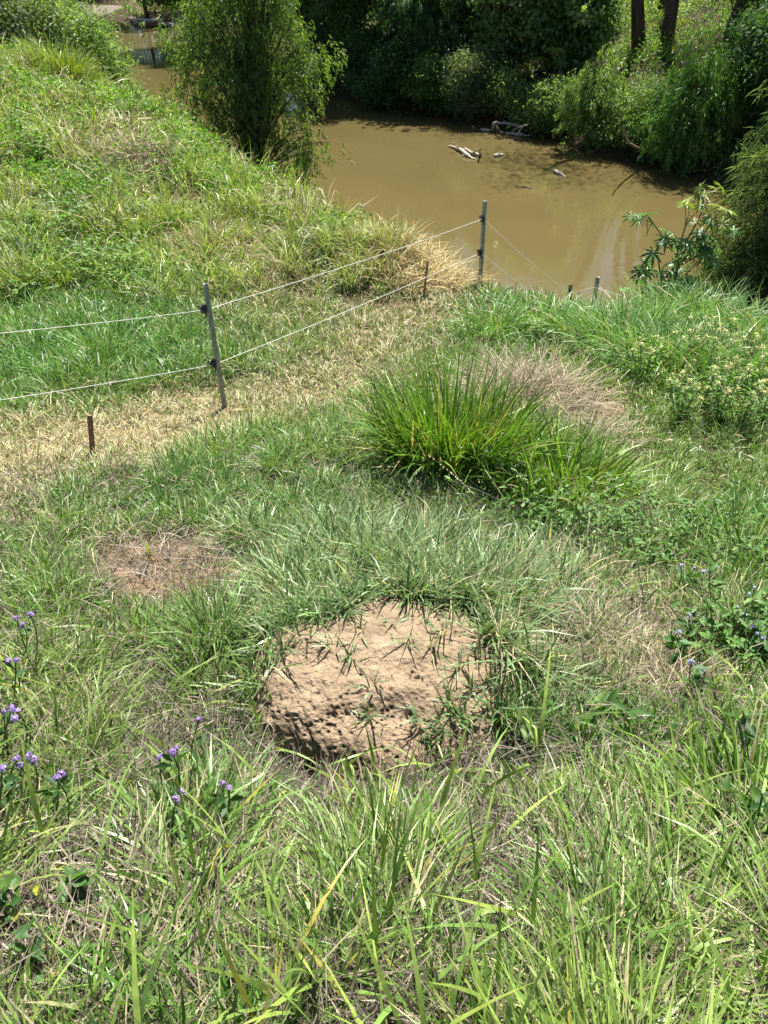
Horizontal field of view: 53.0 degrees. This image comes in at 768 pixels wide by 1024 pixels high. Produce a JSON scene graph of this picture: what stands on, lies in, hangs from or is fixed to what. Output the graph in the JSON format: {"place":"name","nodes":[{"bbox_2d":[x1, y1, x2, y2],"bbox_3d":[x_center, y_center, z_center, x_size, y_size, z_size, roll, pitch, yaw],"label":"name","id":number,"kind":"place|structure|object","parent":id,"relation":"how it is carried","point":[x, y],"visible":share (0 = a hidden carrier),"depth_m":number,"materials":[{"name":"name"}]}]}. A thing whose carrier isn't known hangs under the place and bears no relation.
{"place":"outdoors","nodes":[
{"label":"outdoors","id":0,"kind":"place"},
{"bbox_2d":[0,0,767,912],"bbox_3d":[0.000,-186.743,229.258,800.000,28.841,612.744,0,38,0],"label":"ground","id":1,"kind":"structure","parent":0,"point":[616,154],"depth_m":8.98,"materials":[{"name":"soil"}]},
{"bbox_2d":[0,763,19,808],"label":"verbena","id":2,"kind":"object","parent":1,"relation":"on","point":[6,799],"visible":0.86,"depth_m":1.80,"materials":[{"name":"green plant"}]},
{"bbox_2d":[0,658,27,709],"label":"verbena","id":3,"kind":"object","parent":1,"relation":"on","point":[7,661],"visible":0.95,"depth_m":2.28,"materials":[{"name":"green plant"}]},
{"bbox_2d":[0,704,30,768],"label":"verbena","id":4,"kind":"object","parent":1,"relation":"on","point":[10,717],"visible":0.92,"depth_m":2.02,"materials":[{"name":"green plant"}]},
{"bbox_2d":[2,749,38,811],"bbox_3d":[-0.888,0.671,1.877,0.168,0.325,0.096,10,39,13],"label":"verbena","id":5,"kind":"object","parent":1,"relation":"on","point":[28,755],"visible":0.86,"depth_m":1.85,"materials":[{"name":"green plant"}]},
{"bbox_2d":[4,611,37,664],"bbox_3d":[-1.216,0.452,2.582,0.164,0.312,0.089,0,38,0],"label":"verbena","id":6,"kind":"object","parent":1,"relation":"on","point":[27,631],"visible":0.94,"depth_m":2.54,"materials":[{"name":"green plant"}]},
{"bbox_2d":[4,123,67,159],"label":"broadleaf weed","id":7,"kind":"object","parent":1,"relation":"on","point":[34,142],"visible":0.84,"depth_m":12.28,"materials":[{"name":"green plant"}]},
{"bbox_2d":[3,46,77,85],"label":"grass tussock","id":8,"kind":"object","parent":1,"relation":"on","point":[18,58],"depth_m":16.31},
{"bbox_2d":[15,811,69,896],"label":"broadleaf weed","id":9,"kind":"object","parent":1,"relation":"on","point":[35,889],"visible":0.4,"depth_m":1.68,"materials":[{"name":"green plant"}]},
{"bbox_2d":[0,0,97,62],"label":"bush","id":10,"kind":"object","parent":1,"relation":"on","point":[11,22],"visible":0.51,"depth_m":19.32,"materials":[{"name":"green plant"}]},
{"bbox_2d":[0,247,98,301],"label":"broadleaf weed","id":11,"kind":"object","parent":1,"relation":"on","point":[18,291],"visible":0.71,"depth_m":8.94,"materials":[{"name":"green plant"}]},
{"bbox_2d":[0,193,102,240],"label":"broadleaf weed","id":12,"kind":"object","parent":1,"relation":"on","point":[31,228],"visible":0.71,"depth_m":10.17,"materials":[{"name":"green plant"}]},
{"bbox_2d":[34,767,75,823],"bbox_3d":[-0.773,0.701,1.837,0.091,0.300,0.136,-24,44,-27],"label":"verbena","id":13,"kind":"object","parent":1,"relation":"on","point":[56,794],"visible":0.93,"depth_m":1.80,"materials":[{"name":"green plant"}]},
{"bbox_2d":[3,26,112,86],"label":"grass tussock","id":14,"kind":"object","parent":1,"relation":"on","point":[72,60],"depth_m":16.86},
{"bbox_2d":[0,870,115,1007],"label":"broadleaf weed","id":15,"kind":"object","parent":1,"relation":"on","point":[6,882],"visible":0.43,"depth_m":1.51,"materials":[{"name":"green plant"}]},
{"bbox_2d":[0,219,121,302],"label":"grass tussock","id":16,"kind":"object","parent":1,"relation":"on","point":[58,248],"depth_m":9.54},
{"bbox_2d":[0,0,143,86],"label":"bush","id":17,"kind":"object","parent":1,"relation":"on","point":[79,24],"visible":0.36,"depth_m":19.74,"materials":[{"name":"green plant"}]},
{"bbox_2d":[0,223,149,285],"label":"broadleaf weed","id":18,"kind":"object","parent":1,"relation":"on","point":[72,260],"visible":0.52,"depth_m":9.40,"materials":[{"name":"green plant"}]},
{"bbox_2d":[9,905,149,1023],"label":"broadleaf weed","id":19,"kind":"object","parent":1,"relation":"on","point":[25,927],"visible":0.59,"depth_m":1.43,"materials":[{"name":"green plant"}]},
{"bbox_2d":[40,183,140,238],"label":"grass tussock","id":20,"kind":"object","parent":1,"relation":"on","point":[72,205],"depth_m":10.82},
{"bbox_2d":[31,152,149,192],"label":"broadleaf weed","id":21,"kind":"object","parent":1,"relation":"on","point":[82,168],"visible":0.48,"depth_m":11.78,"materials":[{"name":"green plant"}]},
{"bbox_2d":[40,10,149,91],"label":"bush","id":22,"kind":"object","parent":1,"relation":"on","point":[115,71],"visible":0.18,"depth_m":20.19,"materials":[{"name":"green plant"}]},
{"bbox_2d":[56,866,134,985],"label":"broadleaf weed","id":23,"kind":"object","parent":1,"relation":"on","point":[69,874],"visible":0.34,"depth_m":1.59,"materials":[{"name":"green plant"}]},
{"bbox_2d":[59,231,184,281],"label":"broadleaf weed","id":24,"kind":"object","parent":1,"relation":"on","point":[114,272],"visible":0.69,"depth_m":9.37,"materials":[{"name":"green plant"}]},
{"bbox_2d":[59,121,192,192],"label":"dry grass clump","id":25,"kind":"object","parent":1,"relation":"on","point":[138,154],"visible":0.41,"depth_m":12.62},
{"bbox_2d":[150,745,190,795],"bbox_3d":[-0.560,0.693,1.966,0.152,0.336,0.072,4,38,5],"label":"verbena","id":26,"kind":"object","parent":1,"relation":"on","point":[162,765],"visible":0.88,"depth_m":1.91,"materials":[{"name":"green plant"}]},
{"bbox_2d":[138,208,283,276],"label":"dry grass clump","id":27,"kind":"object","parent":1,"relation":"on","point":[210,243],"visible":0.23,"depth_m":10.19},
{"bbox_2d":[206,779,246,825],"bbox_3d":[-0.397,0.742,1.893,0.120,0.298,0.083,29,46,32],"label":"verbena","id":28,"kind":"object","parent":1,"relation":"on","point":[222,800],"visible":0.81,"depth_m":1.84,"materials":[{"name":"green plant"}]},
{"bbox_2d":[139,0,354,201],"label":"bottlebrush tree","id":29,"kind":"object","parent":1,"relation":"on","point":[254,116],"visible":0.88,"depth_m":16.36,"materials":[{"name":"green plant"}]},
{"bbox_2d":[0,200,627,407],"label":"electric fence","id":30,"kind":"object","parent":1,"relation":"on","point":[206,309],"visible":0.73,"depth_m":6.33,"materials":[{"name":"metal"}]},
{"bbox_2d":[280,20,353,92],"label":"shrub","id":31,"kind":"object","parent":1,"relation":"on","point":[323,38],"visible":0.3,"depth_m":36.67,"materials":[{"name":"green plant"}]},
{"bbox_2d":[271,218,369,275],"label":"grass tussock","id":32,"kind":"object","parent":1,"relation":"on","point":[322,248],"depth_m":10.06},
{"bbox_2d":[270,0,371,52],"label":"bank tree","id":33,"kind":"object","parent":1,"relation":"on","point":[303,7],"visible":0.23,"depth_m":36.98,"materials":[{"name":"green plant"}]},
{"bbox_2d":[303,0,403,45],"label":"bank tree","id":34,"kind":"object","parent":1,"relation":"on","point":[353,20],"visible":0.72,"depth_m":34.58,"materials":[{"name":"green plant"}]},
{"bbox_2d":[325,24,402,99],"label":"shrub","id":35,"kind":"object","parent":1,"relation":"on","point":[356,62],"visible":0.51,"depth_m":34.47,"materials":[{"name":"green plant"}]},
{"bbox_2d":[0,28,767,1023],"bbox_3d":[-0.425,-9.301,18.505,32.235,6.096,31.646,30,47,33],"label":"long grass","id":36,"kind":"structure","parent":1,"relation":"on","point":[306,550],"depth_m":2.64,"materials":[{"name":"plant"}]},
{"bbox_2d":[0,61,767,1023],"bbox_3d":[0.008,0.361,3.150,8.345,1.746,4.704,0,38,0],"label":"grass","id":37,"kind":"object","parent":1,"relation":"on","point":[176,718],"depth_m":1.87,"materials":[{"name":"plant"}]},
{"bbox_2d":[0,33,767,1023],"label":"dry grass","id":38,"kind":"structure","parent":1,"relation":"on","point":[104,435],"depth_m":5.52,"materials":[{"name":"plant"}]},
{"bbox_2d":[0,36,767,596],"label":"leafy ground cover","id":39,"kind":"object","parent":1,"relation":"on","point":[120,90],"visible":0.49,"depth_m":12.34,"materials":[{"name":"green plant"}]},
{"bbox_2d":[343,32,436,113],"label":"shrub","id":40,"kind":"object","parent":1,"relation":"on","point":[385,80],"visible":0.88,"depth_m":32.79,"materials":[{"name":"green plant"}]},
{"bbox_2d":[246,589,542,784],"bbox_3d":[0.034,0.658,2.806,1.127,0.575,0.920,0,38,0],"label":"earth mound","id":41,"kind":"object","parent":1,"relation":"on","point":[314,693],"visible":0.54,"depth_m":2.54,"materials":[{"name":"soil"}]},
{"bbox_2d":[345,0,460,44],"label":"bank tree","id":42,"kind":"object","parent":1,"relation":"on","point":[396,26],"visible":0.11,"depth_m":34.15,"materials":[{"name":"green plant"}]},
{"bbox_2d":[321,207,498,302],"bbox_3d":[0.385,-3.187,10.203,2.440,1.331,2.403,0,38,0],"label":"dry grass clump","id":43,"kind":"object","parent":1,"relation":"on","point":[440,261],"visible":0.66,"depth_m":9.89,"materials":[{"name":"plant"}]},
{"bbox_2d":[217,601,606,799],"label":"soil crumbs","id":44,"kind":"object","parent":1,"relation":"on","point":[382,713],"visible":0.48,"depth_m":2.52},
{"bbox_2d":[396,43,461,117],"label":"shrub","id":45,"kind":"object","parent":1,"relation":"on","point":[431,72],"visible":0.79,"depth_m":32.13,"materials":[{"name":"green plant"}]},
{"bbox_2d":[374,0,489,105],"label":"bank tree","id":46,"kind":"object","parent":1,"relation":"on","point":[421,18],"visible":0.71,"depth_m":31.99,"materials":[{"name":"green plant"}]},
{"bbox_2d":[116,0,757,174],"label":"bank grass","id":47,"kind":"structure","parent":1,"relation":"on","point":[611,62],"depth_m":32.99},
{"bbox_2d":[407,0,496,63],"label":"bank tree","id":48,"kind":"object","parent":1,"relation":"on","point":[453,8],"visible":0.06,"depth_m":32.36,"materials":[{"name":"green plant"}]},
{"bbox_2d":[323,328,583,505],"bbox_3d":[0.454,-0.544,4.739,1.727,1.122,1.538,0,38,0],"label":"grass tussock","id":49,"kind":"object","parent":1,"relation":"on","point":[407,433],"depth_m":4.66,"materials":[{"name":"plant"}]},
{"bbox_2d":[172,0,767,179],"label":"undergrowth","id":50,"kind":"object","parent":1,"relation":"on","point":[665,43],"visible":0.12,"depth_m":30.83,"materials":[{"name":"green plant"}]},
{"bbox_2d":[435,36,506,121],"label":"shrub","id":51,"kind":"object","parent":1,"relation":"on","point":[470,71],"visible":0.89,"depth_m":31.10,"materials":[{"name":"green plant"}]},
{"bbox_2d":[434,288,551,342],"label":"grass tussock","id":52,"kind":"object","parent":1,"relation":"on","point":[481,314],"depth_m":8.11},
{"bbox_2d":[468,58,538,118],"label":"shrub","id":53,"kind":"object","parent":1,"relation":"on","point":[508,77],"visible":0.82,"depth_m":30.79,"materials":[{"name":"green plant"}]},
{"bbox_2d":[427,446,583,538],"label":"grass tussock","id":54,"kind":"object","parent":1,"relation":"on","point":[490,486],"depth_m":4.41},
{"bbox_2d":[460,0,563,76],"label":"vine thicket","id":55,"kind":"object","parent":1,"relation":"on","point":[495,29],"visible":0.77,"depth_m":31.25,"materials":[{"name":"green plant"}]},
{"bbox_2d":[415,372,610,490],"bbox_3d":[0.829,-0.460,4.973,1.494,0.946,1.431,0,38,0],"label":"grass tussock","id":56,"kind":"object","parent":1,"relation":"on","point":[551,433],"depth_m":4.95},
{"bbox_2d":[495,76,542,133],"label":"shrub","id":57,"kind":"object","parent":1,"relation":"on","point":[516,110],"visible":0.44,"depth_m":30.46,"materials":[{"name":"green plant"}]},
{"bbox_2d":[421,330,631,434],"bbox_3d":[1.144,-0.923,6.362,1.954,1.196,1.936,0,38,0],"label":"dry grass clump","id":58,"kind":"object","parent":1,"relation":"on","point":[570,392],"visible":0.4,"depth_m":6.26,"materials":[{"name":"plant"}]},
{"bbox_2d":[482,284,605,339],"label":"grass tussock","id":59,"kind":"object","parent":1,"relation":"on","point":[537,312],"depth_m":8.26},
{"bbox_2d":[445,445,648,557],"bbox_3d":[0.909,0.025,4.099,0.891,0.327,0.856,-16,41,-19],"label":"broadleaf weed","id":60,"kind":"object","parent":1,"relation":"on","point":[541,507],"visible":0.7,"depth_m":4.07,"materials":[{"name":"green plant"}]},
{"bbox_2d":[514,66,580,137],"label":"shrub","id":61,"kind":"object","parent":1,"relation":"on","point":[543,110],"visible":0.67,"depth_m":29.38,"materials":[{"name":"green plant"}]},
{"bbox_2d":[528,47,579,83],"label":"castor oil plant","id":62,"kind":"object","parent":1,"relation":"on","point":[560,62],"visible":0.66,"depth_m":29.94,"materials":[{"name":"green plant"}]},
{"bbox_2d":[511,702,614,759],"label":"broadleaf weed","id":63,"kind":"object","parent":1,"relation":"on","point":[526,730],"visible":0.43,"depth_m":2.43,"materials":[{"name":"green plant"}]},
{"bbox_2d":[502,0,627,77],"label":"vine thicket","id":64,"kind":"object","parent":1,"relation":"on","point":[579,30],"visible":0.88,"depth_m":30.37,"materials":[{"name":"green plant"}]},
{"bbox_2d":[445,395,686,530],"bbox_3d":[1.062,-0.278,4.640,1.471,0.820,1.459,0,38,0],"label":"grass tussock","id":65,"kind":"object","parent":1,"relation":"on","point":[595,462],"depth_m":4.57,"materials":[{"name":"plant"}]},
{"bbox_2d":[549,56,635,154],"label":"shrub","id":66,"kind":"object","parent":1,"relation":"on","point":[590,103],"visible":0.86,"depth_m":27.32,"materials":[{"name":"green plant"}]},
{"bbox_2d":[526,283,662,350],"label":"grass tussock","id":67,"kind":"object","parent":1,"relation":"on","point":[562,330],"depth_m":7.94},
{"bbox_2d":[532,571,682,659],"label":"dry grass clump","id":68,"kind":"object","parent":1,"relation":"on","point":[637,624],"visible":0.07,"depth_m":3.15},
{"bbox_2d":[537,391,684,472],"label":"dry grass clump","id":69,"kind":"object","parent":1,"relation":"on","point":[613,426],"visible":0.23,"depth_m":5.71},
{"bbox_2d":[580,687,652,726],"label":"broadleaf weed","id":70,"kind":"object","parent":1,"relation":"on","point":[611,697],"visible":0.73,"depth_m":2.52,"materials":[{"name":"green plant"}]},
{"bbox_2d":[542,463,698,569],"bbox_3d":[1.265,0.089,4.068,0.796,0.336,0.806,0,38,0],"label":"broadleaf weed","id":71,"kind":"object","parent":1,"relation":"on","point":[627,509],"visible":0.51,"depth_m":4.16,"materials":[{"name":"green plant"}]},
{"bbox_2d":[586,74,674,149],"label":"shrub","id":72,"kind":"object","parent":1,"relation":"on","point":[640,101],"visible":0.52,"depth_m":26.86,"materials":[{"name":"green plant"}]},
{"bbox_2d":[556,279,715,381],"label":"grass tussock","id":73,"kind":"object","parent":1,"relation":"on","point":[603,331],"depth_m":7.51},
{"bbox_2d":[631,0,645,55],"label":"tree trunk","id":74,"kind":"object","parent":1,"relation":"on","point":[637,19],"visible":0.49,"depth_m":30.98,"materials":[{"name":"brown plant"}]},
{"bbox_2d":[608,69,681,112],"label":"shrub","id":75,"kind":"object","parent":1,"relation":"on","point":[645,82],"visible":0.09,"depth_m":27.56,"materials":[{"name":"green plant"}]},
{"bbox_2d":[618,99,692,165],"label":"shrub","id":76,"kind":"object","parent":1,"relation":"on","point":[640,135],"visible":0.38,"depth_m":26.33,"materials":[{"name":"green plant"}]},
{"bbox_2d":[627,335,687,389],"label":"cream weed","id":77,"kind":"object","parent":1,"relation":"on","point":[642,368],"visible":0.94,"depth_m":6.70,"materials":[{"name":"green plant"}]},
{"bbox_2d":[567,616,760,710],"bbox_3d":[0.994,0.644,2.854,0.819,0.570,0.807,30,47,33],"label":"dry grass clump","id":78,"kind":"object","parent":1,"relation":"on","point":[667,665],"visible":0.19,"depth_m":2.79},
{"bbox_2d":[574,487,755,577],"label":"broadleaf weed","id":79,"kind":"object","parent":1,"relation":"on","point":[666,555],"visible":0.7,"depth_m":3.81,"materials":[{"name":"green plant"}]},
{"bbox_2d":[657,0,679,56],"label":"tree trunk","id":80,"kind":"object","parent":1,"relation":"on","point":[671,12],"visible":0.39,"depth_m":30.62,"materials":[{"name":"brown plant"}]},
{"bbox_2d":[589,304,755,396],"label":"grass tussock","id":81,"kind":"object","parent":1,"relation":"on","point":[650,331],"depth_m":7.04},
{"bbox_2d":[591,262,757,334],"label":"grass tussock","id":82,"kind":"object","parent":1,"relation":"on","point":[651,299],"depth_m":8.16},
{"bbox_2d":[662,629,693,664],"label":"mistflower","id":83,"kind":"object","parent":1,"relation":"on","point":[680,644],"visible":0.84,"depth_m":2.83,"materials":[{"name":"green plant"}]},
{"bbox_2d":[619,180,744,300],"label":"castor oil plant","id":84,"kind":"object","parent":1,"relation":"on","point":[704,249],"visible":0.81,"depth_m":10.19,"materials":[{"name":"green plant"}]},
{"bbox_2d":[603,686,767,864],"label":"grass tussock","id":85,"kind":"object","parent":1,"relation":"on","point":[755,753],"depth_m":2.06,"materials":[{"name":"plant"}]},
{"bbox_2d":[666,371,707,419],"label":"cream weed","id":86,"kind":"object","parent":1,"relation":"on","point":[688,402],"visible":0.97,"depth_m":6.12,"materials":[{"name":"green plant"}]},
{"bbox_2d":[625,484,767,564],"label":"broadleaf weed","id":87,"kind":"object","parent":1,"relation":"on","point":[689,512],"visible":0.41,"depth_m":4.11,"materials":[{"name":"green plant"}]},
{"bbox_2d":[626,258,767,336],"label":"grass tussock","id":88,"kind":"object","parent":1,"relation":"on","point":[685,297],"depth_m":8.06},
{"bbox_2d":[680,659,716,696],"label":"mistflower","id":89,"kind":"object","parent":1,"relation":"on","point":[700,669],"visible":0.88,"depth_m":2.67,"materials":[{"name":"green plant"}]},
{"bbox_2d":[671,324,729,369],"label":"cream weed","id":90,"kind":"object","parent":1,"relation":"on","point":[703,338],"visible":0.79,"depth_m":6.99,"materials":[{"name":"green plant"}]},
{"bbox_2d":[634,303,767,403],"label":"grass tussock","id":91,"kind":"object","parent":1,"relation":"on","point":[682,365],"depth_m":6.97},
{"bbox_2d":[637,19,766,177],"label":"shrub","id":92,"kind":"object","parent":1,"relation":"on","point":[689,112],"visible":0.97,"depth_m":24.56,"materials":[{"name":"green plant"}]},
{"bbox_2d":[652,487,767,585],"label":"grass tussock","id":93,"kind":"object","parent":1,"relation":"on","point":[738,530],"depth_m":3.99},
{"bbox_2d":[654,559,767,669],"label":"broadleaf weed","id":94,"kind":"object","parent":1,"relation":"on","point":[738,642],"visible":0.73,"depth_m":2.97,"materials":[{"name":"green plant"}]},
{"bbox_2d":[654,498,767,579],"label":"broadleaf weed","id":95,"kind":"object","parent":1,"relation":"on","point":[763,541],"visible":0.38,"depth_m":3.90,"materials":[{"name":"green plant"}]},
{"bbox_2d":[665,78,767,323],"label":"she oak","id":96,"kind":"object","parent":1,"relation":"on","point":[734,256],"visible":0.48,"depth_m":13.62,"materials":[{"name":"green plant"}]},
{"bbox_2d":[683,337,752,411],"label":"cream weed","id":97,"kind":"object","parent":1,"relation":"on","point":[713,374],"visible":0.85,"depth_m":6.28,"materials":[{"name":"green plant"}]},
{"bbox_2d":[670,271,767,352],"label":"grass tussock","id":98,"kind":"object","parent":1,"relation":"on","point":[743,306],"depth_m":7.93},
{"bbox_2d":[686,558,767,666],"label":"broadleaf weed","id":99,"kind":"object","parent":1,"relation":"on","point":[733,614],"visible":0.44,"depth_m":2.99,"materials":[{"name":"green plant"}]},
{"bbox_2d":[686,320,767,407],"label":"grass tussock","id":100,"kind":"object","parent":1,"relation":"on","point":[750,356],"depth_m":6.88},
{"bbox_2d":[699,0,761,46],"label":"bank tree","id":101,"kind":"object","parent":1,"relation":"on","point":[737,6],"visible":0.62,"depth_m":29.51,"materials":[{"name":"green plant"}]},
{"bbox_2d":[704,375,763,425],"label":"cream weed","id":102,"kind":"object","parent":1,"relation":"on","point":[721,410],"visible":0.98,"depth_m":6.13,"materials":[{"name":"green plant"}]},
{"bbox_2d":[710,704,767,855],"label":"broadleaf weed","id":103,"kind":"object","parent":1,"relation":"on","point":[758,796],"visible":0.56,"depth_m":1.89,"materials":[{"name":"green plant"}]},
{"bbox_2d":[711,285,767,353],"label":"grass tussock","id":104,"kind":"object","parent":1,"relation":"on","point":[746,310],"depth_m":7.74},
{"bbox_2d":[717,0,767,126],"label":"bank tree","id":105,"kind":"object","parent":1,"relation":"on","point":[741,44],"visible":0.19,"depth_m":24.18,"materials":[{"name":"green plant"}]},
{"bbox_2d":[721,0,767,150],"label":"bank tree","id":106,"kind":"object","parent":1,"relation":"on","point":[760,77],"visible":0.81,"depth_m":23.52,"materials":[{"name":"green plant"}]},
{"bbox_2d":[724,364,767,429],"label":"cream weed","id":107,"kind":"object","parent":1,"relation":"on","point":[751,403],"visible":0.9,"depth_m":6.06,"materials":[{"name":"green plant"}]},
{"bbox_2d":[732,355,767,398],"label":"cream weed","id":108,"kind":"object","parent":1,"relation":"on","point":[752,379],"visible":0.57,"depth_m":6.57,"materials":[{"name":"green plant"}]},
{"bbox_2d":[62,0,765,306],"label":"river","id":109,"kind":"structure","parent":0,"point":[572,229],"depth_m":24.51,"materials":[{"name":"liquid"}]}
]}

